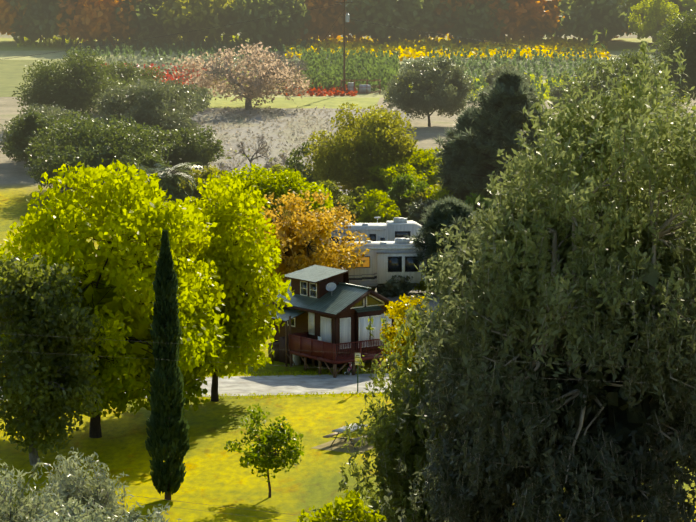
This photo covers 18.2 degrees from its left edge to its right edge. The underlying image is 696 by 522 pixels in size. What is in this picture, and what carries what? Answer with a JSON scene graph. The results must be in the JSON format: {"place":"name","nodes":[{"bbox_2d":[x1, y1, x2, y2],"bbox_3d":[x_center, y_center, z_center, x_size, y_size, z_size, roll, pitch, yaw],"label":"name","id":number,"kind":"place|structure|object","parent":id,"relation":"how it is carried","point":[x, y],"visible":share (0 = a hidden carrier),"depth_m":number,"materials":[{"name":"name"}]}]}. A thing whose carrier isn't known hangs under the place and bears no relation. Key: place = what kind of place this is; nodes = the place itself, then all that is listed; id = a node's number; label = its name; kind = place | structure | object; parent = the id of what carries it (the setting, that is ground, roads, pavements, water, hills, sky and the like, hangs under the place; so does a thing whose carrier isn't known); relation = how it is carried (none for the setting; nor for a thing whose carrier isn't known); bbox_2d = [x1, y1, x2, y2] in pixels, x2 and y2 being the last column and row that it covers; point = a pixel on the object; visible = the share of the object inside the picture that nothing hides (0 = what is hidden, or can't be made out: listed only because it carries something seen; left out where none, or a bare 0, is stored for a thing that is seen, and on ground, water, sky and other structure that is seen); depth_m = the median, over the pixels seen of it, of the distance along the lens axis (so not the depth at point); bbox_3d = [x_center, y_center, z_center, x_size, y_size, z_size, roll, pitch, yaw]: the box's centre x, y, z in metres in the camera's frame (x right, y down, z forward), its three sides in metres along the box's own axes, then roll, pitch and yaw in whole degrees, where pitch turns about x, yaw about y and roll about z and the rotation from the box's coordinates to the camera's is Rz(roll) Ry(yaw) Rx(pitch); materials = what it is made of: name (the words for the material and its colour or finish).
{"place":"outdoors","nodes":[
{"label":"outdoors","id":0,"kind":"place"},
{"bbox_2d":[105,62,210,88],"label":"red nursery field","id":1,"kind":"structure","parent":0,"point":[168,76],"depth_m":333.82,"materials":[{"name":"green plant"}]},
{"bbox_2d":[0,373,391,400],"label":"road","id":2,"kind":"structure","parent":0,"point":[274,385],"depth_m":119.10,"materials":[{"name":"grey asphalt"}]},
{"bbox_2d":[187,105,411,193],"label":"dry meadow","id":3,"kind":"structure","parent":0,"point":[244,127],"depth_m":266.39,"materials":[{"name":"beige plant"}]},
{"bbox_2d":[232,134,271,171],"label":"bare shrub","id":4,"kind":"object","parent":3,"relation":"on","point":[259,149],"visible":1,"depth_m":225.85,"materials":[{"name":"grey plant"}]},
{"bbox_2d":[263,153,287,168],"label":"bare shrub","id":5,"kind":"object","parent":3,"relation":"on","point":[267,166],"visible":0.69,"depth_m":218.47,"materials":[{"name":"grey plant"}]},
{"bbox_2d":[0,38,675,50],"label":"field grass","id":6,"kind":"structure","parent":0,"point":[10,44],"depth_m":392.03,"materials":[{"name":"green plant"}]},
{"bbox_2d":[0,28,695,521],"bbox_3d":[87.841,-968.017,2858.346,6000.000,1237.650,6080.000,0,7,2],"label":"ground","id":7,"kind":"structure","parent":0,"point":[216,478],"depth_m":102.78,"materials":[{"name":"green plant"}]},
{"bbox_2d":[0,0,56,41],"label":"tree","id":8,"kind":"object","parent":7,"relation":"on","point":[6,13],"visible":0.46,"depth_m":394.45,"materials":[{"name":"grey plant"}]},
{"bbox_2d":[2,0,68,42],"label":"tree","id":9,"kind":"object","parent":7,"relation":"on","point":[22,32],"visible":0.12,"depth_m":395.66,"materials":[{"name":"green plant"}]},
{"bbox_2d":[0,457,77,521],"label":"olive tree","id":10,"kind":"object","parent":7,"relation":"on","point":[9,512],"visible":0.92,"depth_m":36.37,"materials":[{"name":"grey plant"}]},
{"bbox_2d":[1,109,80,167],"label":"bush","id":11,"kind":"object","parent":7,"relation":"on","point":[26,126],"visible":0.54,"depth_m":225.21,"materials":[{"name":"green plant"}]},
{"bbox_2d":[9,0,78,44],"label":"tree","id":12,"kind":"object","parent":7,"relation":"on","point":[43,14],"visible":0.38,"depth_m":388.94,"materials":[{"name":"green plant"}]},
{"bbox_2d":[0,103,100,161],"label":"bush","id":13,"kind":"object","parent":7,"relation":"on","point":[58,112],"visible":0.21,"depth_m":234.42,"materials":[{"name":"green plant"}]},
{"bbox_2d":[0,254,105,465],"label":"grey green tree","id":14,"kind":"object","parent":7,"relation":"on","point":[44,387],"visible":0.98,"depth_m":97.52,"materials":[{"name":"green plant"}]},
{"bbox_2d":[12,45,132,116],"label":"bush","id":15,"kind":"object","parent":7,"relation":"on","point":[80,89],"visible":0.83,"depth_m":263.22,"materials":[{"name":"green plant"}]},
{"bbox_2d":[29,447,139,521],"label":"olive tree","id":16,"kind":"object","parent":7,"relation":"on","point":[67,480],"visible":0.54,"depth_m":41.31,"materials":[{"name":"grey plant"}]},
{"bbox_2d":[56,0,140,47],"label":"tree","id":17,"kind":"object","parent":7,"relation":"on","point":[96,20],"visible":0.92,"depth_m":383.95,"materials":[{"name":"orange plant"}]},
{"bbox_2d":[24,110,173,194],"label":"bush","id":18,"kind":"object","parent":7,"relation":"on","point":[96,141],"visible":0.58,"depth_m":209.08,"materials":[{"name":"green plant"}]},
{"bbox_2d":[34,497,181,521],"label":"bush","id":19,"kind":"object","parent":7,"relation":"on","point":[133,517],"visible":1,"depth_m":33.61,"materials":[{"name":"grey plant"}]},
{"bbox_2d":[0,159,228,437],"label":"cottonwood","id":20,"kind":"object","parent":7,"relation":"on","point":[119,300],"visible":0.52,"depth_m":102.58,"materials":[{"name":"green plant"}]},
{"bbox_2d":[75,149,165,192],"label":"shrub","id":21,"kind":"object","parent":7,"relation":"on","point":[149,160],"visible":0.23,"depth_m":205.39,"materials":[{"name":"green plant"}]},
{"bbox_2d":[0,60,254,96],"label":"lawn","id":22,"kind":"structure","parent":7,"relation":"on","point":[12,72],"depth_m":337.89,"materials":[{"name":"green plant"}]},
{"bbox_2d":[98,59,165,88],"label":"bush","id":23,"kind":"object","parent":7,"relation":"on","point":[129,73],"visible":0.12,"depth_m":282.52,"materials":[{"name":"green plant"}]},
{"bbox_2d":[110,0,175,45],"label":"tree","id":24,"kind":"object","parent":7,"relation":"on","point":[143,17],"visible":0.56,"depth_m":385.39,"materials":[{"name":"green plant"}]},
{"bbox_2d":[92,77,207,134],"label":"bush","id":25,"kind":"object","parent":7,"relation":"on","point":[142,101],"visible":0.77,"depth_m":239.93,"materials":[{"name":"green plant"}]},
{"bbox_2d":[17,34,285,47],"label":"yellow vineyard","id":26,"kind":"object","parent":7,"relation":"on","point":[57,40],"visible":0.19,"depth_m":394.49,"materials":[{"name":"plant"}]},
{"bbox_2d":[136,164,178,185],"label":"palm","id":27,"kind":"object","parent":7,"relation":"on","point":[149,172],"visible":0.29,"depth_m":197.68,"materials":[{"name":"green plant"}]},
{"bbox_2d":[130,173,191,207],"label":"shrub","id":28,"kind":"object","parent":7,"relation":"on","point":[175,191],"visible":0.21,"depth_m":196.59,"materials":[{"name":"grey plant"}]},
{"bbox_2d":[145,228,189,499],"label":"cypress","id":29,"kind":"object","parent":7,"relation":"on","point":[167,424],"visible":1,"depth_m":91.61,"materials":[{"name":"green plant"}]},
{"bbox_2d":[110,208,227,410],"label":"cottonwood","id":30,"kind":"object","parent":7,"relation":"on","point":[192,385],"visible":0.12,"depth_m":107.07,"materials":[{"name":"green plant"}]},
{"bbox_2d":[144,162,203,194],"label":"palm","id":31,"kind":"object","parent":7,"relation":"on","point":[184,175],"visible":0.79,"depth_m":197.57,"materials":[{"name":"green plant"}]},
{"bbox_2d":[133,125,224,172],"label":"bush","id":32,"kind":"object","parent":7,"relation":"on","point":[186,148],"visible":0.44,"depth_m":221.66,"materials":[{"name":"green plant"}]},
{"bbox_2d":[162,78,212,117],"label":"oak","id":33,"kind":"object","parent":7,"relation":"on","point":[189,87],"visible":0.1,"depth_m":269.80,"materials":[{"name":"green plant"}]},
{"bbox_2d":[65,37,320,59],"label":"nursery conifer rows","id":34,"kind":"object","parent":7,"relation":"on","point":[116,51],"visible":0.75,"depth_m":374.46,"materials":[{"name":"green plant"}]},
{"bbox_2d":[153,0,246,46],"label":"tree","id":35,"kind":"object","parent":7,"relation":"on","point":[181,16],"visible":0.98,"depth_m":382.96,"materials":[{"name":"green plant"}]},
{"bbox_2d":[176,165,228,211],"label":"shrub","id":36,"kind":"object","parent":7,"relation":"on","point":[204,175],"visible":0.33,"depth_m":201.69,"materials":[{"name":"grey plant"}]},
{"bbox_2d":[106,52,301,74],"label":"crop plants","id":37,"kind":"object","parent":7,"relation":"on","point":[159,60],"visible":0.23,"depth_m":355.20,"materials":[{"name":"green plant"}]},
{"bbox_2d":[156,171,293,401],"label":"cottonwood","id":38,"kind":"object","parent":7,"relation":"on","point":[243,261],"visible":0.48,"depth_m":112.30,"materials":[{"name":"green plant"}]},
{"bbox_2d":[172,42,313,109],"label":"tree","id":39,"kind":"object","parent":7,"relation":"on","point":[278,76],"visible":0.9,"depth_m":284.38,"materials":[{"name":"pink plant"}]},
{"bbox_2d":[110,391,390,401],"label":"road verge","id":40,"kind":"structure","parent":7,"relation":"on","point":[307,394],"depth_m":115.82,"materials":[{"name":"green plant"}]},
{"bbox_2d":[118,370,391,378],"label":"road verge","id":41,"kind":"structure","parent":7,"relation":"on","point":[268,374],"depth_m":122.23,"materials":[{"name":"green plant"}]},
{"bbox_2d":[240,164,286,181],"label":"green tree","id":42,"kind":"object","parent":7,"relation":"on","point":[276,167],"visible":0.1,"depth_m":206.22,"materials":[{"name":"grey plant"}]},
{"bbox_2d":[224,403,304,497],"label":"young tree","id":43,"kind":"object","parent":7,"relation":"on","point":[277,438],"visible":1,"depth_m":92.16,"materials":[{"name":"green plant"}]},
{"bbox_2d":[220,0,311,46],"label":"tree","id":44,"kind":"object","parent":7,"relation":"on","point":[287,26],"visible":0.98,"depth_m":380.04,"materials":[{"name":"green plant"}]},
{"bbox_2d":[212,163,337,239],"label":"yellow green tree","id":45,"kind":"object","parent":7,"relation":"on","point":[264,182],"visible":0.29,"depth_m":164.32,"materials":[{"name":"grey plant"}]},
{"bbox_2d":[206,97,379,108],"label":"lawn","id":46,"kind":"structure","parent":7,"relation":"on","point":[309,102],"depth_m":296.31,"materials":[{"name":"green plant"}]},
{"bbox_2d":[238,189,369,285],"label":"orange autumn tree","id":47,"kind":"object","parent":7,"relation":"on","point":[301,246],"visible":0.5,"depth_m":148.23,"materials":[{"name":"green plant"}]},
{"bbox_2d":[285,141,334,187],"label":"green tree","id":48,"kind":"object","parent":7,"relation":"on","point":[298,165],"visible":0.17,"depth_m":205.06,"materials":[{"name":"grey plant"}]},
{"bbox_2d":[298,0,343,43],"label":"tree","id":49,"kind":"object","parent":7,"relation":"on","point":[319,21],"visible":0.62,"depth_m":387.44,"materials":[{"name":"green plant"}]},
{"bbox_2d":[257,265,396,377],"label":"cabin","id":50,"kind":"object","parent":7,"relation":"on","point":[333,309],"visible":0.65,"depth_m":124.15,"materials":[{"name":"brown wood"}]},
{"bbox_2d":[311,179,356,221],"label":"green tree","id":51,"kind":"object","parent":7,"relation":"on","point":[331,186],"visible":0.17,"depth_m":187.75,"materials":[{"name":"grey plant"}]},
{"bbox_2d":[0,3,674,521],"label":"power lines","id":52,"kind":"object","parent":7,"relation":"on","point":[282,349],"visible":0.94,"depth_m":26.59,"materials":[{"name":"metal"}]},
{"bbox_2d":[297,489,385,521],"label":"yellow green shrub","id":53,"kind":"object","parent":7,"relation":"on","point":[358,513],"visible":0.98,"depth_m":52.23,"materials":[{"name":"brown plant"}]},
{"bbox_2d":[312,437,376,453],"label":"worn table patch","id":54,"kind":"object","parent":7,"relation":"on","point":[338,444],"visible":0.56,"depth_m":103.18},
{"bbox_2d":[323,423,367,448],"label":"picnic table","id":55,"kind":"object","parent":54,"relation":"on","point":[338,431],"visible":0.5,"depth_m":102.98,"materials":[{"name":"grey wood"}]},
{"bbox_2d":[311,0,379,41],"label":"tree","id":56,"kind":"object","parent":7,"relation":"on","point":[339,32],"visible":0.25,"depth_m":388.11,"materials":[{"name":"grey plant"}]},
{"bbox_2d":[0,51,693,97],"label":"field soil","id":57,"kind":"structure","parent":7,"relation":"on","point":[49,55],"depth_m":370.46,"materials":[{"name":"brown soil"}]},
{"bbox_2d":[278,83,357,95],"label":"flowers","id":58,"kind":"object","parent":57,"relation":"on","point":[319,91],"depth_m":306.95,"materials":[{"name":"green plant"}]},
{"bbox_2d":[336,0,352,93],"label":"utility pole","id":59,"kind":"object","parent":57,"relation":"on","point":[346,17],"visible":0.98,"depth_m":306.75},
{"bbox_2d":[299,46,399,91],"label":"crop plants","id":60,"kind":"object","parent":57,"relation":"on","point":[325,68],"depth_m":323.84,"materials":[{"name":"green plant"}]},
{"bbox_2d":[341,79,380,92],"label":"pump enclosure","id":61,"kind":"object","parent":57,"relation":"on","point":[362,88],"visible":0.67,"depth_m":308.15,"materials":[{"name":"grey metal"}]},
{"bbox_2d":[425,45,600,79],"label":"crop rows","id":62,"kind":"object","parent":57,"relation":"on","point":[515,56],"visible":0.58,"depth_m":350.04,"materials":[{"name":"green plant"}]},
{"bbox_2d":[398,54,677,79],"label":"crop plants","id":63,"kind":"object","parent":57,"relation":"on","point":[406,61],"visible":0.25,"depth_m":348.13,"materials":[{"name":"plant"}]},
{"bbox_2d":[303,102,417,193],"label":"tree","id":64,"kind":"object","parent":7,"relation":"on","point":[355,152],"visible":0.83,"depth_m":199.88,"materials":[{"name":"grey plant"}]},
{"bbox_2d":[345,186,391,222],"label":"green tree","id":65,"kind":"object","parent":7,"relation":"on","point":[359,195],"visible":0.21,"depth_m":191.22,"materials":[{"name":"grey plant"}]},
{"bbox_2d":[355,189,400,222],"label":"green tree","id":66,"kind":"object","parent":7,"relation":"on","point":[388,212],"visible":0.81,"depth_m":187.70,"materials":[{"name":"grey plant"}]},
{"bbox_2d":[342,0,421,44],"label":"tree","id":67,"kind":"object","parent":7,"relation":"on","point":[380,9],"visible":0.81,"depth_m":385.14,"materials":[{"name":"green plant"}]},
{"bbox_2d":[361,162,430,204],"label":"yellow green tree","id":68,"kind":"object","parent":7,"relation":"on","point":[389,173],"visible":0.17,"depth_m":196.75,"materials":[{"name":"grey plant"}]},
{"bbox_2d":[376,275,415,297],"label":"bush","id":69,"kind":"object","parent":7,"relation":"on","point":[391,287],"visible":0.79,"depth_m":151.55,"materials":[{"name":"green plant"}]},
{"bbox_2d":[338,293,464,521],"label":"eucalyptus","id":70,"kind":"object","parent":7,"relation":"on","point":[405,446],"visible":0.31,"depth_m":71.79,"materials":[{"name":"green plant"}]},
{"bbox_2d":[360,0,446,41],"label":"tree","id":71,"kind":"object","parent":7,"relation":"on","point":[428,8],"visible":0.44,"depth_m":385.15,"materials":[{"name":"green plant"}]},
{"bbox_2d":[380,294,432,383],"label":"yellow autumn tree","id":72,"kind":"object","parent":7,"relation":"on","point":[398,308],"visible":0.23,"depth_m":109.85,"materials":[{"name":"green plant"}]},
{"bbox_2d":[371,147,442,185],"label":"yellow green tree","id":73,"kind":"object","parent":7,"relation":"on","point":[421,160],"visible":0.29,"depth_m":199.83,"materials":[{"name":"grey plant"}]},
{"bbox_2d":[386,173,428,219],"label":"green tree","id":74,"kind":"object","parent":7,"relation":"on","point":[402,184],"visible":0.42,"depth_m":191.98,"materials":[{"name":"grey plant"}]},
{"bbox_2d":[405,198,436,231],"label":"olive tree","id":75,"kind":"object","parent":7,"relation":"on","point":[414,211],"visible":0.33,"depth_m":180.17,"materials":[{"name":"green plant"}]},
{"bbox_2d":[401,179,443,214],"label":"tree","id":76,"kind":"object","parent":7,"relation":"on","point":[417,197],"depth_m":190.79,"materials":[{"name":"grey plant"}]},
{"bbox_2d":[412,271,438,292],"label":"bush","id":77,"kind":"object","parent":7,"relation":"on","point":[422,287],"visible":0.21,"depth_m":152.50,"materials":[{"name":"green plant"}]},
{"bbox_2d":[400,0,451,41],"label":"tree","id":78,"kind":"object","parent":7,"relation":"on","point":[423,35],"visible":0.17,"depth_m":387.44,"materials":[{"name":"green plant"}]},
{"bbox_2d":[382,56,474,126],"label":"tree","id":79,"kind":"object","parent":7,"relation":"on","point":[443,90],"visible":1,"depth_m":265.91,"materials":[{"name":"green plant"}]},
{"bbox_2d":[284,34,610,60],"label":"sunflowers","id":80,"kind":"object","parent":7,"relation":"on","point":[405,47],"visible":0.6,"depth_m":379.78,"materials":[{"name":"yellow plant"}]},
{"bbox_2d":[408,194,489,297],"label":"pine","id":81,"kind":"object","parent":7,"relation":"on","point":[450,210],"visible":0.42,"depth_m":151.05,"materials":[{"name":"green plant"}]},
{"bbox_2d":[426,179,472,204],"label":"yellow green tree","id":82,"kind":"object","parent":7,"relation":"on","point":[439,193],"visible":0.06,"depth_m":187.32,"materials":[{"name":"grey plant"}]},
{"bbox_2d":[432,0,478,43],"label":"tree","id":83,"kind":"object","parent":7,"relation":"on","point":[457,3],"visible":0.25,"depth_m":386.91,"materials":[{"name":"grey plant"}]},
{"bbox_2d":[432,106,503,207],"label":"pine","id":84,"kind":"object","parent":7,"relation":"on","point":[463,120],"visible":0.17,"depth_m":186.07,"materials":[{"name":"green plant"}]},
{"bbox_2d":[431,0,510,47],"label":"tree","id":85,"kind":"object","parent":7,"relation":"on","point":[470,23],"visible":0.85,"depth_m":384.93,"materials":[{"name":"green plant"}]},
{"bbox_2d":[379,202,573,521],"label":"eucalyptus","id":86,"kind":"object","parent":7,"relation":"on","point":[450,494],"visible":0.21,"depth_m":63.42,"materials":[{"name":"green plant"}]},
{"bbox_2d":[465,190,503,216],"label":"green tree","id":87,"kind":"object","parent":7,"relation":"on","point":[476,205],"visible":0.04,"depth_m":178.97,"materials":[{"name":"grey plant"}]},
{"bbox_2d":[447,66,558,198],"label":"pine","id":88,"kind":"object","parent":7,"relation":"on","point":[507,98],"visible":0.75,"depth_m":182.45,"materials":[{"name":"green plant"}]},
{"bbox_2d":[417,70,590,94],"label":"plants","id":89,"kind":"object","parent":7,"relation":"on","point":[477,83],"visible":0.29,"depth_m":315.36,"materials":[{"name":"green plant"}]},
{"bbox_2d":[478,62,534,104],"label":"tree","id":90,"kind":"object","parent":7,"relation":"on","point":[490,78],"visible":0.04,"depth_m":283.73,"materials":[{"name":"green plant"}]},
{"bbox_2d":[479,0,553,41],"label":"tree","id":91,"kind":"object","parent":7,"relation":"on","point":[530,9],"visible":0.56,"depth_m":386.17,"materials":[{"name":"green plant"}]},
{"bbox_2d":[507,0,564,40],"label":"tree","id":92,"kind":"object","parent":7,"relation":"on","point":[539,28],"visible":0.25,"depth_m":391.20,"materials":[{"name":"green plant"}]},
{"bbox_2d":[385,72,689,100],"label":"corn plants","id":93,"kind":"object","parent":7,"relation":"on","point":[539,85],"visible":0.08,"depth_m":316.20,"materials":[{"name":"plant"}]},
{"bbox_2d":[519,0,572,39],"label":"tree","id":94,"kind":"object","parent":7,"relation":"on","point":[557,33],"depth_m":402.25,"materials":[{"name":"green plant"}]},
{"bbox_2d":[419,26,695,521],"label":"eucalyptus","id":95,"kind":"object","parent":7,"relation":"on","point":[603,282],"visible":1,"depth_m":57.99,"materials":[{"name":"green plant"}]},
{"bbox_2d":[548,81,579,112],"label":"tree","id":96,"kind":"object","parent":7,"relation":"on","point":[557,92],"visible":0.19,"depth_m":271.26,"materials":[{"name":"green plant"}]},
{"bbox_2d":[557,0,634,45],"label":"tree","id":97,"kind":"object","parent":7,"relation":"on","point":[583,19],"visible":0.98,"depth_m":381.87,"materials":[{"name":"green plant"}]},
{"bbox_2d":[557,49,685,119],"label":"tree","id":98,"kind":"object","parent":7,"relation":"on","point":[629,60],"visible":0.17,"depth_m":236.21,"materials":[{"name":"green plant"}]},
{"bbox_2d":[592,74,695,520],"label":"eucalyptus","id":99,"kind":"object","parent":7,"relation":"on","point":[693,109],"depth_m":65.56,"materials":[{"name":"green plant"}]},
{"bbox_2d":[627,0,682,52],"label":"tree","id":100,"kind":"object","parent":7,"relation":"on","point":[655,18],"visible":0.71,"depth_m":373.91,"materials":[{"name":"green plant"}]},
{"bbox_2d":[619,0,695,39],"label":"tree","id":101,"kind":"object","parent":7,"relation":"on","point":[686,4],"visible":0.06,"depth_m":386.03,"materials":[{"name":"green plant"}]},
{"bbox_2d":[628,0,686,45],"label":"tree","id":102,"kind":"object","parent":7,"relation":"on","point":[642,15],"visible":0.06,"depth_m":386.83,"materials":[{"name":"green plant"}]},
{"bbox_2d":[648,6,695,104],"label":"tree","id":103,"kind":"object","parent":7,"relation":"on","point":[685,29],"visible":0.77,"depth_m":269.06,"materials":[{"name":"green plant"}]},
{"bbox_2d":[257,267,462,309],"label":"rv pad gravel","id":104,"kind":"structure","parent":0,"point":[411,292],"depth_m":151.99,"materials":[{"name":"grey gravel"}]},
{"bbox_2d":[320,217,421,247],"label":"camper trailer","id":105,"kind":"object","parent":104,"relation":"on","point":[398,227],"visible":0.23,"depth_m":163.94,"materials":[{"name":"metal"}]},
{"bbox_2d":[344,238,470,295],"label":"camper trailer","id":106,"kind":"object","parent":104,"relation":"on","point":[384,262],"visible":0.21,"depth_m":151.99,"materials":[{"name":"metal"}]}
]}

